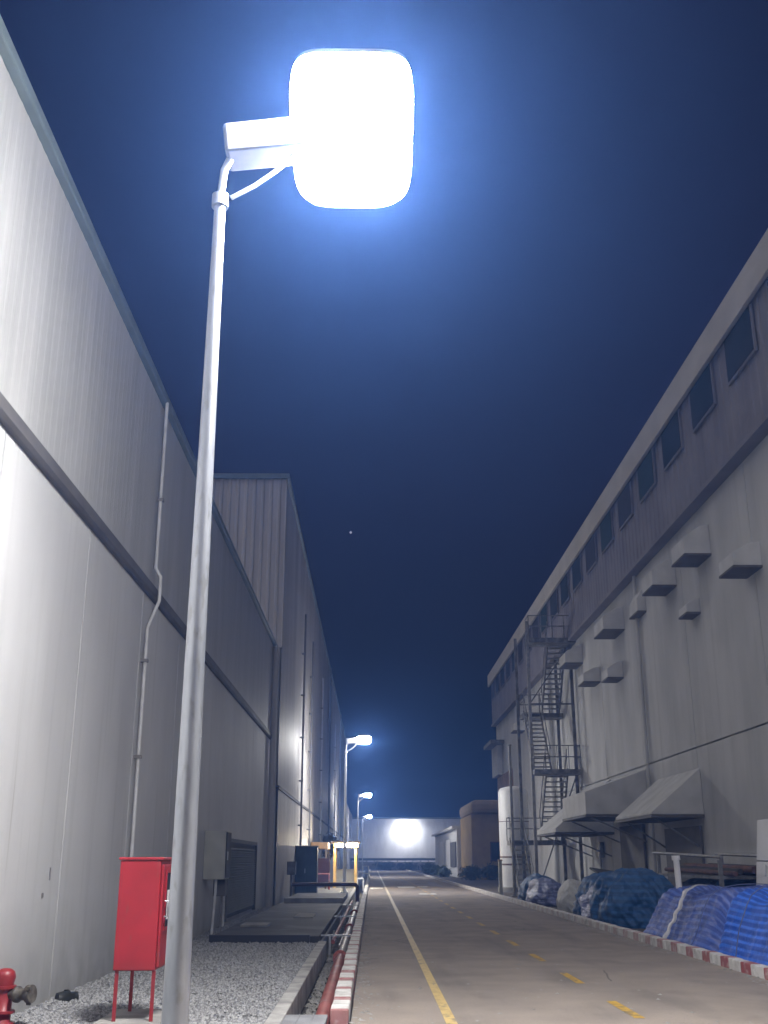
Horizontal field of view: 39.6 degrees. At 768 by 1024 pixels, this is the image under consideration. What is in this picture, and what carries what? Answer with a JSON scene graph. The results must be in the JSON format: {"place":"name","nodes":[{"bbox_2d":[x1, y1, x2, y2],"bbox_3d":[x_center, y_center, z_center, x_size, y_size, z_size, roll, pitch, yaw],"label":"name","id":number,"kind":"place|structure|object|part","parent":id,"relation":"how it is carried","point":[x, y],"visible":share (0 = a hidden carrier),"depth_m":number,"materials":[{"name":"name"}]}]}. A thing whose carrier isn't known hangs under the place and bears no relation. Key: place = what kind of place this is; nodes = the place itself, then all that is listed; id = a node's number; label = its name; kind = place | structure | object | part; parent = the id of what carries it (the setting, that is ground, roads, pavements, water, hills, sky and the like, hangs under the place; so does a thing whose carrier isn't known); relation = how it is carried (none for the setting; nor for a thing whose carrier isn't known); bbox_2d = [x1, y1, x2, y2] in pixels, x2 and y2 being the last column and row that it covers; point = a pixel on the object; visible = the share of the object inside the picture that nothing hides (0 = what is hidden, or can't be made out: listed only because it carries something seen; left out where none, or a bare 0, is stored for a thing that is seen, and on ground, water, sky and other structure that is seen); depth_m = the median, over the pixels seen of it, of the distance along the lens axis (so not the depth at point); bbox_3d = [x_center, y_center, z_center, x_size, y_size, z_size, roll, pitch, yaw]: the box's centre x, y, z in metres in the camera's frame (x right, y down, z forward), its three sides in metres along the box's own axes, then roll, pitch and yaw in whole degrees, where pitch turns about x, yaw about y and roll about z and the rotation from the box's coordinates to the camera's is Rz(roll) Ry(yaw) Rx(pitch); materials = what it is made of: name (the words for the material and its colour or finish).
{"place":"outdoors","nodes":[
{"label":"outdoors","id":0,"kind":"place"},
{"bbox_2d":[0,15,278,1012],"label":"warehouse","id":1,"kind":"structure","parent":0,"point":[98,469],"depth_m":13.86,"materials":[{"name":"grey metal"}]},
{"bbox_2d":[203,831,231,934],"bbox_3d":[-3.695,8.179,23.589,0.520,2.151,0.800,0,-18,-1],"label":"electrical box","id":2,"kind":"object","parent":1,"relation":"attached to","point":[217,856],"visible":0.93,"depth_m":23.42,"materials":[{"name":"grey metal"}]},
{"bbox_2d":[225,832,231,877],"bbox_3d":[-3.459,7.642,23.767,0.048,0.960,0.740,0,-18,-1],"label":"door","id":3,"kind":"structure","parent":2,"relation":"in","point":[228,835],"depth_m":23.72,"materials":[{"name":"metal"}]},
{"bbox_2d":[47,871,365,1023],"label":"gravel ground","id":4,"kind":"structure","parent":0,"point":[335,922],"depth_m":29.43,"materials":[{"name":"grey gravel"}]},
{"bbox_2d":[11,903,342,1023],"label":"gravel","id":5,"kind":"structure","parent":4,"relation":"on","point":[220,992],"depth_m":13.26,"materials":[{"name":"grey gravel"}]},
{"bbox_2d":[0,968,36,1023],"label":"fire hydrant","id":6,"kind":"object","parent":5,"relation":"on","point":[10,991],"visible":1,"depth_m":10.25,"materials":[{"name":"red metal"}]},
{"bbox_2d":[55,989,78,1001],"bbox_3d":[-3.600,5.519,12.115,0.242,0.175,0.170,12,-21,-32],"label":"pipe valve","id":7,"kind":"object","parent":5,"relation":"on","point":[68,995],"visible":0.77,"depth_m":12.07,"materials":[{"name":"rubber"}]},
{"bbox_2d":[93,857,171,1023],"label":"fire hose cabinet","id":8,"kind":"object","parent":5,"relation":"on","point":[142,915],"visible":0.69,"depth_m":10.29,"materials":[{"name":"red metal"}]},
{"bbox_3d":[-2.138,4.010,10.658,0.082,0.930,0.736,0,-18,-1],"label":"door","id":9,"kind":"part","parent":8,"relation":"part of","materials":[{"name":"red metal"}]},
{"bbox_2d":[209,904,341,943],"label":"raised slab","id":10,"kind":"structure","parent":4,"relation":"on","point":[293,923],"depth_m":23.68,"materials":[{"name":"concrete"}]},
{"bbox_2d":[161,48,412,1023],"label":"street lamp","id":11,"kind":"object","parent":4,"relation":"on","point":[341,136],"visible":1,"depth_m":8.64,"materials":[{"name":"metal"}]},
{"bbox_2d":[287,861,295,895],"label":"meter box","id":12,"kind":"object","parent":4,"relation":"on","point":[291,868],"visible":0.96,"depth_m":41.88,"materials":[{"name":"metal"}]},
{"bbox_2d":[295,846,318,893],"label":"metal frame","id":13,"kind":"object","parent":4,"relation":"on","point":[306,858],"visible":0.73,"depth_m":47.39,"materials":[{"name":"grey metal"}]},
{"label":"door","id":14,"kind":"part","parent":13,"relation":"part of","materials":[{"name":"blue metal"}]},
{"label":"door","id":15,"kind":"part","parent":13,"relation":"part of","materials":[{"name":"blue metal"}]},
{"bbox_2d":[264,874,364,1023],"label":"concrete edging path","id":16,"kind":"structure","parent":4,"relation":"on","point":[294,998],"depth_m":14.02,"materials":[{"name":"grey concrete"}]},
{"bbox_2d":[281,1014,327,1023],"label":"trench cover","id":17,"kind":"object","parent":16,"relation":"on","point":[305,1019],"visible":1,"depth_m":10.35,"materials":[{"name":"grey concrete"}]},
{"bbox_2d":[284,893,347,903],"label":"raised slab","id":18,"kind":"structure","parent":4,"relation":"on","point":[322,898],"depth_m":38.94,"materials":[{"name":"concrete"}]},
{"bbox_2d":[311,842,330,889],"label":"pump shelter","id":19,"kind":"object","parent":4,"relation":"on","point":[323,869],"visible":0.6,"depth_m":57.90,"materials":[{"name":"metal"}]},
{"bbox_2d":[322,832,338,859],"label":"shrub","id":20,"kind":"object","parent":4,"relation":"on","point":[329,838],"visible":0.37,"depth_m":74.07,"materials":[{"name":"green plant"}]},
{"bbox_2d":[330,841,359,887],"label":"kiosk","id":21,"kind":"object","parent":4,"relation":"on","point":[351,875],"visible":0.91,"depth_m":61.28,"materials":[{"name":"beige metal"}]},
{"bbox_2d":[341,734,370,892],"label":"street lamp","id":22,"kind":"object","parent":4,"relation":"on","point":[362,738],"visible":0.98,"depth_m":53.91,"materials":[{"name":"metal"}]},
{"bbox_2d":[357,792,370,877],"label":"street lamp","id":23,"kind":"object","parent":4,"relation":"on","point":[366,794],"visible":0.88,"depth_m":100.75,"materials":[{"name":"metal"}]},
{"bbox_2d":[361,815,371,871],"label":"street lamp","id":24,"kind":"object","parent":4,"relation":"on","point":[368,816],"visible":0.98,"depth_m":150.33,"materials":[{"name":"metal"}]},
{"bbox_2d":[212,473,345,904],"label":"tall warehouse","id":25,"kind":"structure","parent":0,"point":[258,512],"depth_m":45.36,"materials":[{"name":"grey metal"}]},
{"bbox_2d":[300,872,367,1023],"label":"ground","id":26,"kind":"structure","parent":0,"point":[346,920],"depth_m":24.80,"materials":[{"name":"soil"}]},
{"bbox_2d":[292,882,359,1023],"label":"trench pipe","id":27,"kind":"object","parent":26,"relation":"on","point":[326,1002],"visible":0.73,"depth_m":18.04,"materials":[{"name":"red metal"}]},
{"bbox_2d":[321,930,350,954],"bbox_3d":[-0.983,8.603,21.298,0.640,0.460,0.050,0,-18,-1],"label":"pipe bracket","id":28,"kind":"object","parent":27,"relation":"attached to","point":[333,934],"visible":0.87,"depth_m":21.32,"materials":[{"name":"metal"}]},
{"bbox_2d":[331,900,353,947],"bbox_3d":[-1.076,11.826,31.052,0.148,0.286,21.602,0,-18,-1],"label":"thin trench pipe","id":29,"kind":"object","parent":27,"relation":"attached to","point":[339,927],"visible":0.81,"depth_m":25.53,"materials":[{"name":"grey metal"}]},
{"bbox_2d":[304,921,354,1014],"bbox_3d":[-0.872,8.831,21.293,0.488,0.081,24.040,0,-18,-1],"label":"trench rubble","id":30,"kind":"object","parent":26,"relation":"on","point":[319,985],"visible":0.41,"depth_m":16.44,"materials":[{"name":"gravel"}]},
{"bbox_2d":[330,869,370,1023],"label":"kerb","id":31,"kind":"structure","parent":26,"relation":"on","point":[341,1010],"depth_m":13.61,"materials":[{"name":"paint"}]},
{"bbox_2d":[334,913,355,929],"bbox_3d":[-1.063,10.961,28.522,0.640,0.460,0.050,0,-18,-1],"label":"pipe bracket","id":32,"kind":"object","parent":31,"relation":"attached to","point":[343,916],"visible":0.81,"depth_m":28.54,"materials":[{"name":"metal"}]},
{"bbox_2d":[362,866,368,881],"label":"pipe barrier","id":33,"kind":"object","parent":31,"relation":"on","point":[365,873],"visible":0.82,"depth_m":75.73,"materials":[{"name":"white metal"}]},
{"bbox_2d":[352,817,461,861],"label":"hall","id":34,"kind":"structure","parent":26,"relation":"on","point":[389,837],"depth_m":181.97,"materials":[{"name":"white paint"}]},
{"bbox_2d":[406,869,767,979],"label":"kerb","id":35,"kind":"structure","parent":26,"relation":"on","point":[737,964],"depth_m":19.86,"materials":[{"name":"red paint"}]},
{"bbox_2d":[346,805,351,868],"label":"warehouse","id":36,"kind":"structure","parent":0,"point":[348,833],"depth_m":153.98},
{"bbox_2d":[0,0,767,816],"label":"sky","id":37,"kind":"structure","parent":0,"point":[450,376],"materials":[{"name":"blue"}]},
{"bbox_2d":[432,826,461,877],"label":"white shed","id":38,"kind":"structure","parent":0,"point":[448,847],"depth_m":103.78,"materials":[{"name":"white paint"}]},
{"bbox_2d":[460,800,499,879],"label":"brown building","id":39,"kind":"structure","parent":0,"point":[479,822],"depth_m":85.36,"materials":[{"name":"clear paint"}]},
{"bbox_2d":[490,842,499,860],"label":"window","id":40,"kind":"structure","parent":39,"relation":"in","point":[494,846],"depth_m":84.82,"materials":[{"name":"glass"}]},
{"bbox_2d":[411,870,645,931],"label":"yard ground","id":41,"kind":"structure","parent":0,"point":[490,885],"depth_m":70.67,"materials":[{"name":"grey concrete"}]},
{"bbox_2d":[372,860,395,869],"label":"shrub","id":42,"kind":"object","parent":41,"relation":"on","point":[388,866],"visible":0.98,"depth_m":164.48,"materials":[{"name":"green plant"}]},
{"bbox_2d":[350,858,434,871],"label":"boundary fence","id":43,"kind":"object","parent":41,"relation":"on","point":[366,864],"visible":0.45,"depth_m":166.14,"materials":[{"name":"metal"}]},
{"bbox_2d":[394,862,420,869],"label":"shrub","id":44,"kind":"object","parent":41,"relation":"on","point":[409,865],"visible":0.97,"depth_m":164.46,"materials":[{"name":"green plant"}]},
{"bbox_2d":[421,862,433,873],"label":"shrub","id":45,"kind":"object","parent":41,"relation":"on","point":[426,867],"visible":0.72,"depth_m":120.90,"materials":[{"name":"green plant"}]},
{"bbox_2d":[427,864,441,874],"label":"shrub","id":46,"kind":"object","parent":41,"relation":"on","point":[433,869],"visible":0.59,"depth_m":108.76,"materials":[{"name":"green plant"}]},
{"bbox_2d":[434,864,452,876],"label":"shrub","id":47,"kind":"object","parent":41,"relation":"on","point":[443,871],"visible":0.98,"depth_m":98.01,"materials":[{"name":"green plant"}]},
{"bbox_2d":[457,864,483,879],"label":"shrub","id":48,"kind":"object","parent":41,"relation":"on","point":[469,872],"visible":0.99,"depth_m":81.78,"materials":[{"name":"green plant"}]},
{"bbox_2d":[478,861,498,879],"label":"shrub","id":49,"kind":"object","parent":41,"relation":"on","point":[489,872],"visible":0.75,"depth_m":82.46,"materials":[{"name":"green plant"}]},
{"bbox_2d":[498,859,502,894],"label":"marker post","id":50,"kind":"object","parent":41,"relation":"on","point":[500,876],"visible":0.88,"depth_m":47.75,"materials":[{"name":"grey metal"}]},
{"bbox_2d":[507,744,517,896],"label":"slim steel pole","id":51,"kind":"object","parent":41,"relation":"on","point":[512,831],"visible":0.96,"depth_m":46.06,"materials":[{"name":"grey metal"}]},
{"bbox_2d":[498,786,530,891],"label":"storage tank","id":52,"kind":"object","parent":41,"relation":"on","point":[504,814],"visible":0.65,"depth_m":52.47,"materials":[{"name":"metal"}]},
{"bbox_2d":[518,873,550,900],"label":"wrapped bundle","id":53,"kind":"object","parent":41,"relation":"on","point":[523,888],"visible":0.27,"depth_m":40.39,"materials":[{"name":"blue plastic"}]},
{"bbox_2d":[526,877,560,906],"bbox_3d":[5.683,13.264,37.341,1.386,0.895,3.938,0,-18,-1],"label":"wrapped bundle","id":54,"kind":"object","parent":41,"relation":"on","point":[542,891],"visible":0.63,"depth_m":36.19,"materials":[{"name":"plastic"}]},
{"bbox_2d":[506,615,583,889],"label":"outdoor staircase","id":55,"kind":"structure","parent":41,"relation":"on","point":[530,717],"depth_m":50.13,"materials":[{"name":"metal"}]},
{"bbox_2d":[556,884,562,908],"bbox_3d":[5.971,12.061,33.547,1.095,0.826,1.917,0,-18,-1],"label":"plastic sack","id":56,"kind":"object","parent":41,"relation":"on","point":[557,898],"visible":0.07,"depth_m":33.56,"materials":[{"name":"white plastic"}]},
{"bbox_2d":[558,879,580,912],"bbox_3d":[5.638,11.391,31.679,0.914,0.941,2.250,0,-18,-1],"label":"plastic sack","id":57,"kind":"object","parent":41,"relation":"on","point":[568,889],"visible":0.52,"depth_m":31.19,"materials":[{"name":"white plastic"}]},
{"bbox_2d":[577,886,592,918],"bbox_3d":[5.619,10.142,27.715,1.122,0.858,3.709,0,-18,-1],"label":"wrapped bundle","id":58,"kind":"object","parent":41,"relation":"on","point":[583,901],"visible":0.25,"depth_m":27.58,"materials":[{"name":"plastic"}]},
{"bbox_2d":[572,871,612,915],"bbox_3d":[6.138,10.288,28.720,1.988,1.203,3.236,0,-18,-1],"label":"wrapped bundle","id":59,"kind":"object","parent":41,"relation":"on","point":[587,883],"visible":0.14,"depth_m":28.74,"materials":[{"name":"blue plastic"}]},
{"bbox_2d":[589,867,611,873],"bbox_3d":[6.371,9.978,29.426,1.209,0.331,1.197,0,-18,-1],"label":"dark board","id":60,"kind":"object","parent":59,"relation":"on","point":[596,870],"visible":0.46,"depth_m":29.57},
{"bbox_2d":[589,867,673,928],"bbox_3d":[6.035,9.302,25.857,2.092,1.301,3.822,0,-18,-1],"label":"wrapped bundle","id":61,"kind":"object","parent":41,"relation":"on","point":[626,897],"visible":0.76,"depth_m":24.74,"materials":[{"name":"blue plastic"}]},
{"bbox_2d":[671,855,681,887],"bbox_3d":[5.828,7.593,21.046,0.190,1.566,0.166,0,-18,-1],"label":"plastic pipe","id":62,"kind":"object","parent":41,"relation":"on","point":[676,862],"visible":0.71,"depth_m":21.16,"materials":[{"name":"white plastic"}]},
{"bbox_2d":[652,851,756,886],"bbox_3d":[7.806,8.706,24.650,1.735,1.685,5.701,0,-18,-1],"label":"storage rack","id":63,"kind":"object","parent":41,"relation":"on","point":[720,876],"visible":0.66,"depth_m":24.13,"materials":[{"name":"metal"}]},
{"bbox_2d":[682,878,718,885],"bbox_3d":[7.826,8.963,25.549,1.448,0.454,1.813,0,-18,-1],"label":"scrap bundle","id":64,"kind":"object","parent":63,"relation":"on","point":[695,881],"visible":0.19,"depth_m":25.17,"materials":[{"name":"plastic"}]},
{"bbox_2d":[664,867,737,876],"bbox_3d":[7.225,8.294,24.620,0.100,0.150,5.802,0,-18,0],"label":"steel bar","id":65,"kind":"object","parent":63,"relation":"on","point":[709,872],"visible":1,"depth_m":24.04,"materials":[{"name":"metal"}]},
{"bbox_2d":[680,865,742,874],"bbox_3d":[7.425,8.272,24.682,0.124,0.174,5.302,0,-18,0],"label":"steel bar","id":66,"kind":"object","parent":63,"relation":"on","point":[739,871],"visible":0.55,"depth_m":23.96,"materials":[{"name":"metal"}]},
{"bbox_2d":[683,863,755,873],"bbox_3d":[7.627,8.157,24.459,0.148,0.198,5.402,0,-18,0],"label":"steel bar","id":67,"kind":"object","parent":63,"relation":"on","point":[749,869],"visible":0.52,"depth_m":23.13,"materials":[{"name":"metal"}]},
{"bbox_2d":[708,863,756,866],"bbox_3d":[8.226,8.205,24.607,0.148,0.198,5.102,0,-18,0],"label":"steel bar","id":68,"kind":"object","parent":63,"relation":"on","point":[735,864],"visible":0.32,"depth_m":24.78,"materials":[{"name":"grey metal"}]},
{"bbox_2d":[715,879,755,887],"bbox_3d":[7.835,8.192,23.273,1.361,0.507,1.328,0,-18,-1],"label":"scrap bundle","id":69,"kind":"object","parent":63,"relation":"on","point":[728,882],"visible":0.16,"depth_m":23.01,"materials":[{"name":"black metal"}]},
{"bbox_2d":[742,873,755,875],"bbox_3d":[7.823,8.342,24.768,0.100,0.150,5.502,0,-18,0],"label":"steel bar","id":70,"kind":"object","parent":63,"relation":"on","point":[749,874],"depth_m":22.69,"materials":[{"name":"metal"}]},
{"bbox_2d":[643,884,767,951],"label":"tarpaulin","id":71,"kind":"object","parent":41,"relation":"on","point":[701,916],"visible":0.6,"depth_m":18.84,"materials":[{"name":"blue plastic"}]},
{"bbox_2d":[663,884,706,938],"bbox_3d":[5.495,7.318,19.504,0.901,0.962,0.323,-7,-19,20],"label":"plastic strip","id":72,"kind":"object","parent":71,"relation":"hanging from","point":[675,913],"visible":0.98,"depth_m":19.53,"materials":[{"name":"white plastic"}]},
{"bbox_2d":[718,885,767,965],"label":"tarpaulin","id":73,"kind":"object","parent":41,"relation":"on","point":[744,936],"visible":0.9,"depth_m":16.18,"materials":[{"name":"blue plastic"}]},
{"bbox_2d":[756,819,767,885],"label":"white panel box","id":74,"kind":"object","parent":41,"relation":"on","point":[762,854],"visible":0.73,"depth_m":21.38,"materials":[{"name":"metal"}]},
{"bbox_2d":[349,870,767,1023],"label":"road","id":75,"kind":"structure","parent":0,"point":[683,990],"depth_m":14.98,"materials":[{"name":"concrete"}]},
{"bbox_2d":[370,886,435,893],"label":"road white marking","id":76,"kind":"object","parent":75,"relation":"on","point":[407,887],"visible":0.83,"depth_m":59.23,"materials":[{"name":"white paint"}]},
{"bbox_2d":[377,870,457,1023],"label":"road edge line","id":77,"kind":"object","parent":75,"relation":"on","point":[447,1014],"visible":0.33,"depth_m":14.43,"materials":[{"name":"yellow paint"}]},
{"bbox_2d":[403,878,644,1017],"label":"road centre line","id":78,"kind":"object","parent":75,"relation":"on","point":[625,1009],"visible":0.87,"depth_m":14.18,"materials":[{"name":"yellow paint"}]},
{"bbox_2d":[484,229,767,886],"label":"factory building","id":79,"kind":"structure","parent":0,"point":[655,588],"depth_m":33.18,"materials":[{"name":"paint"}]},
{"bbox_2d":[491,681,494,700],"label":"window","id":80,"kind":"structure","parent":79,"relation":"in","point":[493,684],"depth_m":80.84,"materials":[{"name":"blue glass"}]},
{"bbox_2d":[496,674,499,694],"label":"window","id":81,"kind":"structure","parent":79,"relation":"in","point":[498,676],"depth_m":77.79,"materials":[{"name":"blue glass"}]},
{"bbox_2d":[500,666,504,687],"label":"window","id":82,"kind":"structure","parent":79,"relation":"in","point":[502,672],"depth_m":74.90,"materials":[{"name":"blue glass"}]},
{"bbox_2d":[506,658,510,680],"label":"window","id":83,"kind":"structure","parent":79,"relation":"in","point":[508,665],"depth_m":71.62,"materials":[{"name":"blue glass"}]},
{"bbox_2d":[511,652,514,673],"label":"window","id":84,"kind":"structure","parent":79,"relation":"in","point":[513,666],"depth_m":69.10,"materials":[{"name":"blue glass"}]},
{"bbox_2d":[518,639,523,664],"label":"window","id":85,"kind":"structure","parent":79,"relation":"in","point":[520,646],"depth_m":65.82,"materials":[{"name":"blue glass"}]},
{"bbox_2d":[525,628,530,654],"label":"window","id":86,"kind":"structure","parent":79,"relation":"in","point":[529,628],"depth_m":62.16,"materials":[{"name":"teal glass"}]},
{"bbox_2d":[532,617,539,637],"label":"window","id":87,"kind":"structure","parent":79,"relation":"in","point":[535,630],"depth_m":59.44,"materials":[{"name":"blue glass"}]},
{"bbox_2d":[541,603,548,633],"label":"window","id":88,"kind":"structure","parent":79,"relation":"in","point":[544,611],"depth_m":56.66,"materials":[{"name":"teal glass"}]},
{"bbox_2d":[550,589,558,620],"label":"window","id":89,"kind":"structure","parent":79,"relation":"in","point":[554,610],"depth_m":53.57,"materials":[{"name":"blue glass"}]},
{"bbox_2d":[560,573,569,607],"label":"window","id":90,"kind":"structure","parent":79,"relation":"in","point":[564,585],"depth_m":50.58,"materials":[{"name":"blue glass"}]},
{"bbox_2d":[572,554,582,591],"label":"window","id":91,"kind":"structure","parent":79,"relation":"in","point":[577,576],"depth_m":47.56,"materials":[{"name":"blue glass"}]},
{"bbox_2d":[585,533,597,574],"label":"window","id":92,"kind":"structure","parent":79,"relation":"in","point":[590,548],"depth_m":44.54,"materials":[{"name":"blue glass"}]},
{"bbox_2d":[600,509,613,553],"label":"window","id":93,"kind":"structure","parent":79,"relation":"in","point":[606,526],"depth_m":41.55,"materials":[{"name":"teal glass"}]},
{"bbox_2d":[617,481,633,530],"bbox_3d":[8.763,-0.201,38.792,0.075,1.235,2.040,0,-18,-1],"label":"window","id":94,"kind":"structure","parent":79,"relation":"in","point":[625,511],"depth_m":38.55,"materials":[{"name":"blue glass"}]},
{"bbox_2d":[619,824,647,868],"bbox_3d":[9.016,12.709,38.452,0.090,2.700,3.600,0,-18,-1],"label":"shutter door","id":95,"kind":"structure","parent":79,"relation":"in","point":[633,850],"depth_m":38.37,"materials":[{"name":"grey metal"}]},
{"bbox_2d":[637,448,656,503],"bbox_3d":[8.796,-1.187,35.769,0.075,1.235,2.040,0,-18,-1],"label":"window","id":96,"kind":"structure","parent":79,"relation":"in","point":[646,472],"depth_m":35.60,"materials":[{"name":"teal glass"}]},
{"bbox_2d":[661,409,683,471],"bbox_3d":[8.830,-2.174,32.746,0.075,1.235,2.040,0,-18,-1],"label":"window","id":97,"kind":"structure","parent":79,"relation":"in","point":[672,435],"depth_m":32.52,"materials":[{"name":"blue glass"}]},
{"bbox_2d":[664,825,704,886],"bbox_3d":[9.096,10.795,32.187,0.070,2.450,3.900,0,-18,-1],"label":"shutter door","id":98,"kind":"structure","parent":79,"relation":"in","point":[674,843],"depth_m":32.17,"materials":[{"name":"grey metal"}]},
{"bbox_2d":[689,362,716,432],"bbox_3d":[8.864,-3.161,29.723,0.075,1.235,2.040,0,-18,-1],"label":"window","id":99,"kind":"structure","parent":79,"relation":"in","point":[702,396],"depth_m":29.56,"materials":[{"name":"blue glass"}]},
{"bbox_2d":[723,304,757,385],"bbox_3d":[8.898,-4.147,26.700,0.075,1.235,2.040,0,-18,-1],"label":"window","id":100,"kind":"structure","parent":79,"relation":"in","point":[740,345],"depth_m":26.52,"materials":[{"name":"blue glass"}]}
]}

